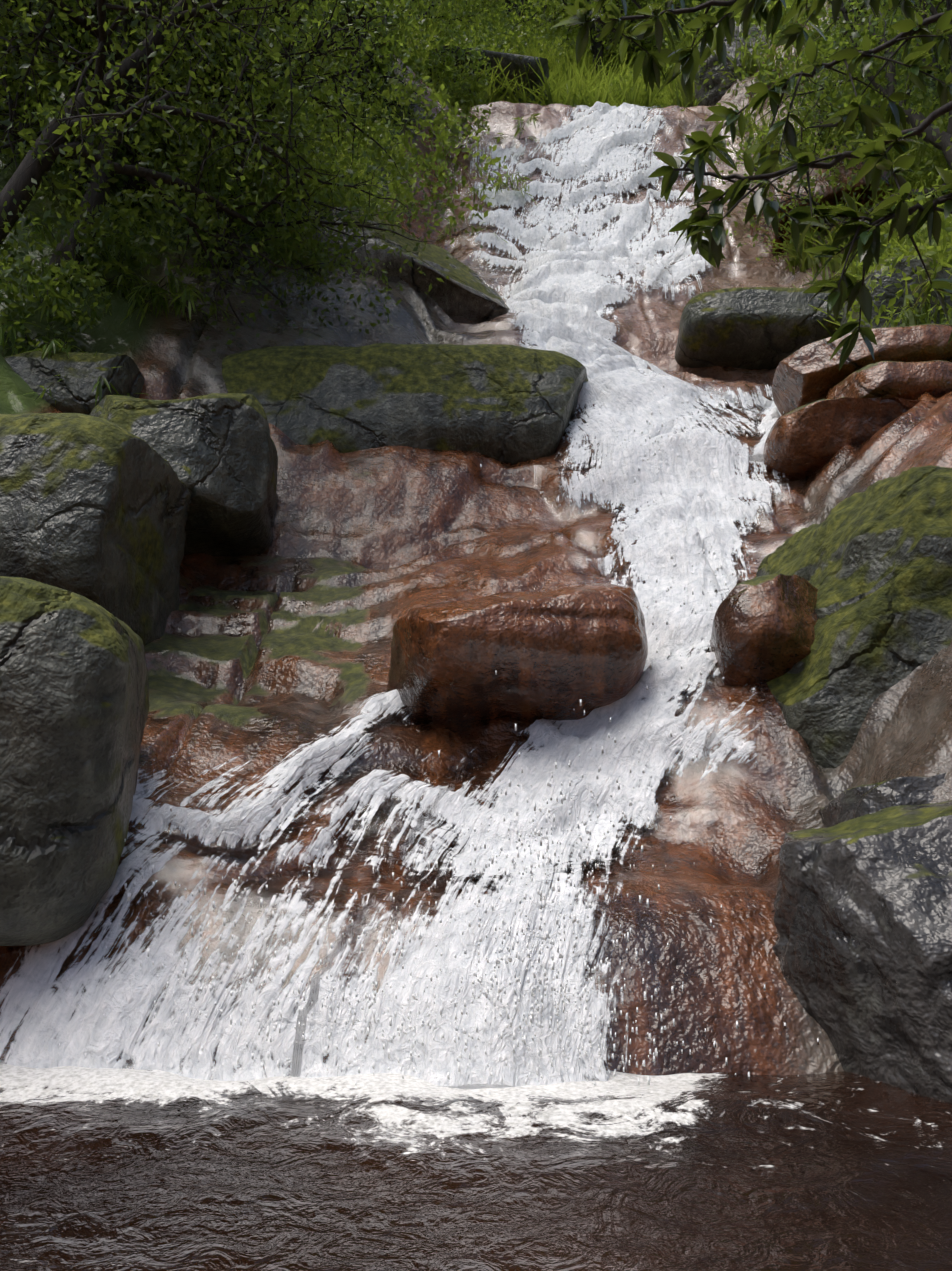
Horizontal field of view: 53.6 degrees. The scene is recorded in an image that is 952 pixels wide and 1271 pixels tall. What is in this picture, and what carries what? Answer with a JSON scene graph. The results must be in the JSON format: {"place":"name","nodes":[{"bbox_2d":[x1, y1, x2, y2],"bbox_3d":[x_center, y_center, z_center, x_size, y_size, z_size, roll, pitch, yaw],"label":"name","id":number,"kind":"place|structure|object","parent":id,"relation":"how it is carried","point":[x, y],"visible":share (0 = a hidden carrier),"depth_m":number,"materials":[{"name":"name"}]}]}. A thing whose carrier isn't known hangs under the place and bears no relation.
{"place":"outdoors","nodes":[
{"label":"outdoors","id":0,"kind":"place"},
{"bbox_2d":[0,0,951,1075],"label":"rock face","id":1,"kind":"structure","parent":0,"point":[330,585],"depth_m":8.27},
{"bbox_2d":[0,179,116,351],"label":"bush","id":2,"kind":"object","parent":1,"relation":"on","point":[90,281],"visible":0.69,"depth_m":10.60,"materials":[{"name":"green plant"}]},
{"bbox_2d":[3,351,144,414],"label":"boulder","id":3,"kind":"object","parent":1,"relation":"on","point":[71,391],"visible":0.15,"depth_m":10.35,"materials":[{"name":"grey stone"}]},
{"bbox_2d":[0,576,149,945],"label":"boulder","id":4,"kind":"object","parent":1,"relation":"on","point":[74,699],"visible":0.98,"depth_m":4.56,"materials":[{"name":"grey stone"}]},
{"bbox_2d":[0,413,190,645],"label":"boulder","id":5,"kind":"object","parent":1,"relation":"on","point":[94,509],"visible":0.73,"depth_m":7.12,"materials":[{"name":"grey stone"}]},
{"bbox_2d":[0,0,211,221],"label":"bush","id":6,"kind":"object","parent":1,"relation":"on","point":[3,10],"visible":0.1,"depth_m":12.59,"materials":[{"name":"green plant"}]},
{"bbox_2d":[0,101,226,282],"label":"bush","id":7,"kind":"object","parent":1,"relation":"on","point":[151,242],"visible":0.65,"depth_m":11.30,"materials":[{"name":"green plant"}]},
{"bbox_2d":[0,0,245,169],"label":"tree wood","id":8,"kind":"object","parent":1,"relation":"on","point":[3,120],"visible":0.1,"depth_m":11.87,"materials":[{"name":"green plant"}]},
{"bbox_2d":[0,220,312,405],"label":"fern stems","id":9,"kind":"object","parent":1,"relation":"on","point":[54,345],"visible":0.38,"depth_m":11.48,"materials":[{"name":"green plant"}]},
{"bbox_2d":[0,0,360,274],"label":"tree wood","id":10,"kind":"object","parent":1,"relation":"on","point":[96,198],"visible":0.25,"depth_m":12.22,"materials":[{"name":"green plant"}]},
{"bbox_2d":[90,393,277,555],"bbox_3d":[-3.239,-1.539,9.979,2.207,1.683,2.480,1,-8,-10],"label":"boulder","id":11,"kind":"object","parent":1,"relation":"on","point":[217,452],"visible":0.56,"depth_m":9.16,"materials":[{"name":"grey stone"}]},
{"bbox_2d":[0,6,389,317],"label":"bush","id":12,"kind":"object","parent":1,"relation":"on","point":[230,280],"visible":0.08,"depth_m":12.85,"materials":[{"name":"green plant"}]},
{"bbox_2d":[0,0,400,203],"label":"tree wood","id":13,"kind":"object","parent":1,"relation":"on","point":[132,183],"visible":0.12,"depth_m":13.55,"materials":[{"name":"green plant"}]},
{"bbox_2d":[0,0,415,269],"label":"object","id":14,"kind":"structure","parent":1,"relation":"on","point":[291,232],"depth_m":15.29,"materials":[{"name":"green plant"}]},
{"bbox_2d":[204,265,233,297],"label":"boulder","id":15,"kind":"object","parent":1,"relation":"on","point":[213,275],"depth_m":12.71,"materials":[{"name":"grey stone"}]},
{"bbox_2d":[5,0,450,268],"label":"tree wood","id":16,"kind":"object","parent":1,"relation":"on","point":[313,52],"visible":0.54,"depth_m":12.79,"materials":[{"name":"green plant"}]},
{"bbox_2d":[0,0,482,351],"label":"tree wood","id":17,"kind":"object","parent":1,"relation":"on","point":[100,90],"visible":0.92,"depth_m":11.03,"materials":[{"name":"green plant"}]},
{"bbox_2d":[162,83,401,333],"bbox_3d":[-2.714,-5.597,12.884,3.268,2.536,2.979,0,-8,1],"label":"bush","id":18,"kind":"object","parent":1,"relation":"on","point":[341,259],"visible":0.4,"depth_m":12.29,"materials":[{"name":"green plant"}]},
{"bbox_2d":[125,51,510,232],"bbox_3d":[-2.315,-6.966,14.946,5.725,3.518,4.212,0,-8,1],"label":"bush","id":19,"kind":"object","parent":1,"relation":"on","point":[453,118],"visible":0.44,"depth_m":14.00,"materials":[{"name":"green plant"}]},
{"bbox_2d":[266,0,430,41],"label":"tree wood","id":20,"kind":"object","parent":1,"relation":"on","point":[384,7],"visible":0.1,"depth_m":23.64,"materials":[{"name":"green plant"}]},
{"bbox_2d":[251,0,479,149],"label":"tree wood","id":21,"kind":"object","parent":1,"relation":"on","point":[348,10],"visible":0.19,"depth_m":21.80,"materials":[{"name":"green plant"}]},
{"bbox_2d":[268,206,509,322],"bbox_3d":[-2.785,-5.501,16.564,6.494,3.045,4.281,1,-8,-9],"label":"boulder","id":22,"kind":"object","parent":1,"relation":"on","point":[465,291],"visible":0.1,"depth_m":15.23,"materials":[{"name":"grey stone"}]},
{"bbox_2d":[340,120,457,225],"bbox_3d":[-2.292,-9.489,20.571,3.342,3.229,2.879,6,-10,-37],"label":"bush","id":23,"kind":"object","parent":1,"relation":"on","point":[435,196],"visible":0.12,"depth_m":20.40,"materials":[{"name":"green plant"}]},
{"bbox_2d":[0,101,807,1088],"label":"water cascade","id":24,"kind":"object","parent":1,"relation":"on","point":[562,293],"visible":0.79,"depth_m":6.03,"materials":[{"name":"white liquid"}]},
{"bbox_2d":[222,343,587,463],"bbox_3d":[-1.449,-2.243,13.037,6.137,2.925,3.497,1,-8,-7],"label":"boulder","id":25,"kind":"object","parent":1,"relation":"on","point":[512,404],"visible":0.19,"depth_m":11.57,"materials":[{"name":"grey stone"}]},
{"bbox_2d":[379,0,456,48],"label":"bush","id":26,"kind":"object","parent":1,"relation":"on","point":[440,36],"visible":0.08,"depth_m":31.40,"materials":[{"name":"green plant"}]},
{"bbox_2d":[356,15,492,137],"bbox_3d":[-1.315,-13.184,23.378,3.490,3.124,3.727,0,-8,1],"label":"bush","id":27,"kind":"object","parent":1,"relation":"on","point":[476,56],"visible":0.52,"depth_m":22.19,"materials":[{"name":"green plant"}]},
{"bbox_2d":[383,0,491,152],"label":"bush","id":28,"kind":"object","parent":1,"relation":"on","point":[462,34],"visible":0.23,"depth_m":21.99,"materials":[{"name":"green plant"}]},
{"bbox_2d":[389,0,505,45],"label":"bush","id":29,"kind":"object","parent":1,"relation":"on","point":[448,18],"visible":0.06,"depth_m":33.35,"materials":[{"name":"green plant"}]},
{"bbox_2d":[428,45,549,106],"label":"boulder","id":30,"kind":"object","parent":1,"relation":"on","point":[518,62],"visible":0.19,"depth_m":25.21,"materials":[{"name":"grey stone"}]},
{"bbox_2d":[429,0,573,32],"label":"bush","id":31,"kind":"object","parent":1,"relation":"on","point":[513,5],"visible":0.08,"depth_m":39.83,"materials":[{"name":"green plant"}]},
{"bbox_2d":[387,583,647,725],"bbox_3d":[0.263,0.449,7.476,1.934,1.610,2.118,1,-8,-7],"label":"boulder","id":32,"kind":"object","parent":1,"relation":"on","point":[558,654],"visible":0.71,"depth_m":6.68,"materials":[{"name":"brown stone"}]},
{"bbox_2d":[493,0,574,55],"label":"bush","id":33,"kind":"object","parent":1,"relation":"on","point":[532,23],"visible":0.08,"depth_m":37.18,"materials":[{"name":"green plant"}]},
{"bbox_2d":[490,0,673,67],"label":"bush","id":34,"kind":"object","parent":1,"relation":"on","point":[561,48],"visible":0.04,"depth_m":32.71,"materials":[{"name":"green plant"}]},
{"bbox_2d":[499,0,690,80],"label":"bush","id":35,"kind":"object","parent":1,"relation":"on","point":[596,28],"visible":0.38,"depth_m":30.11,"materials":[{"name":"green plant"}]},
{"bbox_2d":[641,0,714,31],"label":"tree branch","id":36,"kind":"object","parent":1,"relation":"on","point":[701,2],"visible":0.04,"depth_m":39.03,"materials":[{"name":"green plant"}]},
{"bbox_2d":[629,0,736,46],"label":"bush","id":37,"kind":"object","parent":1,"relation":"on","point":[687,1],"depth_m":36.85,"materials":[{"name":"green plant"}]},
{"bbox_2d":[423,87,948,327],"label":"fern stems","id":38,"kind":"object","parent":1,"relation":"on","point":[900,314],"visible":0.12,"depth_m":20.68,"materials":[{"name":"green plant"}]},
{"bbox_2d":[662,0,714,35],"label":"bush","id":39,"kind":"object","parent":1,"relation":"on","point":[678,4],"visible":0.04,"depth_m":38.60,"materials":[{"name":"green plant"}]},
{"bbox_2d":[688,21,770,106],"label":"boulder","id":40,"kind":"object","parent":1,"relation":"on","point":[714,96],"visible":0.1,"depth_m":24.01,"materials":[{"name":"grey stone"}]},
{"bbox_2d":[693,1,774,24],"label":"tree branch","id":41,"kind":"object","parent":1,"relation":"on","point":[753,12],"visible":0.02,"depth_m":26.83,"materials":[{"name":"green plant"}]},
{"bbox_2d":[551,0,951,369],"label":"overhanging branch","id":42,"kind":"object","parent":1,"relation":"on","point":[864,240],"visible":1,"depth_m":5.72,"materials":[{"name":"green plant"}]},
{"bbox_2d":[675,287,845,368],"bbox_3d":[4.601,-4.471,14.882,2.895,1.241,2.479,0,-8,1],"label":"boulder","id":43,"kind":"object","parent":1,"relation":"on","point":[756,327],"visible":0.42,"depth_m":13.96,"materials":[{"name":"grey stone"}]},
{"bbox_2d":[708,573,818,685],"bbox_3d":[2.295,0.286,7.201,1.108,1.350,1.609,0,-8,1],"label":"boulder","id":44,"kind":"object","parent":1,"relation":"on","point":[763,628],"visible":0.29,"depth_m":6.61,"materials":[{"name":"brown stone"}]},
{"bbox_2d":[660,0,943,125],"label":"bush","id":45,"kind":"object","parent":1,"relation":"on","point":[718,65],"visible":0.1,"depth_m":23.15,"materials":[{"name":"green plant"}]},
{"bbox_2d":[682,0,951,338],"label":"bush","id":46,"kind":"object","parent":1,"relation":"on","point":[802,256],"depth_m":17.16,"materials":[{"name":"green plant"}]},
{"bbox_2d":[693,0,951,269],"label":"bush","id":47,"kind":"object","parent":1,"relation":"on","point":[943,144],"visible":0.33,"depth_m":16.78,"materials":[{"name":"green plant"}]},
{"bbox_2d":[750,158,894,253],"bbox_3d":[6.889,-7.973,18.619,2.638,2.076,2.850,0,-8,1],"label":"boulder","id":48,"kind":"object","parent":1,"relation":"on","point":[829,196],"visible":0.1,"depth_m":17.47,"materials":[{"name":"grey stone"}]},
{"bbox_2d":[734,0,950,158],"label":"bush","id":49,"kind":"object","parent":1,"relation":"on","point":[747,40],"visible":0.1,"depth_m":19.76,"materials":[{"name":"green plant"}]},
{"bbox_2d":[763,397,936,479],"bbox_3d":[4.325,-1.876,10.585,2.318,0.951,2.038,0,-8,1],"label":"boulder","id":50,"kind":"object","parent":1,"relation":"on","point":[805,441],"visible":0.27,"depth_m":9.80,"materials":[{"name":"brown stone"}]},
{"bbox_2d":[755,465,951,767],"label":"boulder","id":51,"kind":"object","parent":1,"relation":"on","point":[872,563],"visible":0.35,"depth_m":6.31,"materials":[{"name":"green stone"}]},
{"bbox_2d":[777,0,941,71],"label":"tree branch","id":52,"kind":"object","parent":1,"relation":"on","point":[933,59],"visible":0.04,"depth_m":20.67,"materials":[{"name":"green plant"}]},
{"bbox_2d":[790,8,932,208],"bbox_3d":[8.603,-9.255,17.433,6.829,3.507,3.866,3,-8,-19],"label":"bush","id":53,"kind":"object","parent":1,"relation":"on","point":[831,50],"visible":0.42,"depth_m":16.00,"materials":[{"name":"green plant"}]},
{"bbox_2d":[772,800,951,1102],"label":"boulder","id":54,"kind":"object","parent":1,"relation":"on","point":[862,948],"visible":0.6,"depth_m":4.34,"materials":[{"name":"grey stone"}]},
{"bbox_2d":[772,323,951,415],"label":"boulder","id":55,"kind":"object","parent":1,"relation":"on","point":[810,373],"visible":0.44,"depth_m":10.41,"materials":[{"name":"brown stone"}]},
{"bbox_2d":[798,32,951,239],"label":"bush","id":56,"kind":"object","parent":1,"relation":"on","point":[922,147],"visible":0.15,"depth_m":16.44,"materials":[{"name":"green plant"}]},
{"bbox_2d":[818,773,945,827],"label":"boulder","id":57,"kind":"object","parent":1,"relation":"on","point":[854,802],"visible":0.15,"depth_m":5.19,"materials":[{"name":"grey stone"}]},
{"bbox_2d":[824,360,951,399],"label":"boulder","id":58,"kind":"object","parent":1,"relation":"on","point":[905,380],"visible":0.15,"depth_m":9.83,"materials":[{"name":"brown stone"}]},
{"bbox_2d":[828,164,951,328],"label":"bush","id":59,"kind":"object","parent":1,"relation":"on","point":[938,250],"visible":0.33,"depth_m":11.08,"materials":[{"name":"green plant"}]},
{"bbox_2d":[840,255,951,332],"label":"boulder","id":60,"kind":"object","parent":1,"relation":"on","point":[890,291],"visible":0.12,"depth_m":11.77,"materials":[{"name":"stone"}]},
{"bbox_2d":[0,1060,951,1270],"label":"pool water","id":61,"kind":"structure","parent":0,"point":[124,1168],"depth_m":3.28,"materials":[{"name":"liquid"}]},
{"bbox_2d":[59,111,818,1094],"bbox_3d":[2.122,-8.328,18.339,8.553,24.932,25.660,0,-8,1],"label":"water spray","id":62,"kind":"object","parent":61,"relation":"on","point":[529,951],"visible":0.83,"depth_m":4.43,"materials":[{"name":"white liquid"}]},
{"bbox_2d":[354,0,771,114],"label":"hilltop grass","id":63,"kind":"structure","parent":0,"point":[569,82],"depth_m":25.29,"materials":[{"name":"green plant"}]},
{"bbox_2d":[392,10,428,64],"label":"bush","id":64,"kind":"object","parent":63,"relation":"on","point":[415,36],"visible":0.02,"depth_m":25.86,"materials":[{"name":"green plant"}]},
{"bbox_2d":[435,70,499,109],"bbox_3d":[0.213,-14.595,26.962,3.052,2.618,4.266,0,-8,1],"label":"grass tuft","id":65,"kind":"object","parent":63,"relation":"on","point":[468,90],"depth_m":25.25,"materials":[{"name":"green plant"}]},
{"bbox_2d":[456,27,513,52],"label":"bush","id":66,"kind":"object","parent":63,"relation":"on","point":[493,47],"visible":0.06,"depth_m":28.44,"materials":[{"name":"green plant"}]},
{"bbox_2d":[464,11,525,52],"bbox_3d":[0.673,-18.908,31.702,2.738,3.241,2.699,0,-8,1],"label":"bush","id":67,"kind":"object","parent":63,"relation":"on","point":[499,29],"visible":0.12,"depth_m":31.01,"materials":[{"name":"green plant"}]},
{"bbox_2d":[458,0,541,28],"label":"bush","id":68,"kind":"object","parent":63,"relation":"on","point":[478,11],"visible":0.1,"depth_m":40.36,"materials":[{"name":"green plant"}]},
{"bbox_2d":[466,6,543,54],"bbox_3d":[1.611,-20.402,33.642,4.973,3.379,3.696,3,-8,-19],"label":"bush","id":69,"kind":"object","parent":63,"relation":"on","point":[510,17],"visible":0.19,"depth_m":32.89,"materials":[{"name":"green plant"}]},
{"bbox_2d":[608,69,669,105],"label":"grass tuft","id":70,"kind":"object","parent":63,"relation":"on","point":[626,75],"visible":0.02,"depth_m":25.52,"materials":[{"name":"green plant"}]},
{"bbox_2d":[563,1,721,107],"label":"bush","id":71,"kind":"object","parent":63,"relation":"on","point":[686,43],"visible":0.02,"depth_m":26.07,"materials":[{"name":"green plant"}]},
{"bbox_2d":[638,28,672,78],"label":"bush","id":72,"kind":"object","parent":63,"relation":"on","point":[668,44],"depth_m":31.60,"materials":[{"name":"green plant"}]},
{"bbox_2d":[674,8,694,38],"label":"bush","id":73,"kind":"object","parent":63,"relation":"on","point":[683,20],"visible":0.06,"depth_m":37.91,"materials":[{"name":"green plant"}]},
{"bbox_2d":[663,0,720,42],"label":"bush","id":74,"kind":"object","parent":63,"relation":"on","point":[698,12],"depth_m":35.40,"materials":[{"name":"green plant"}]}
]}

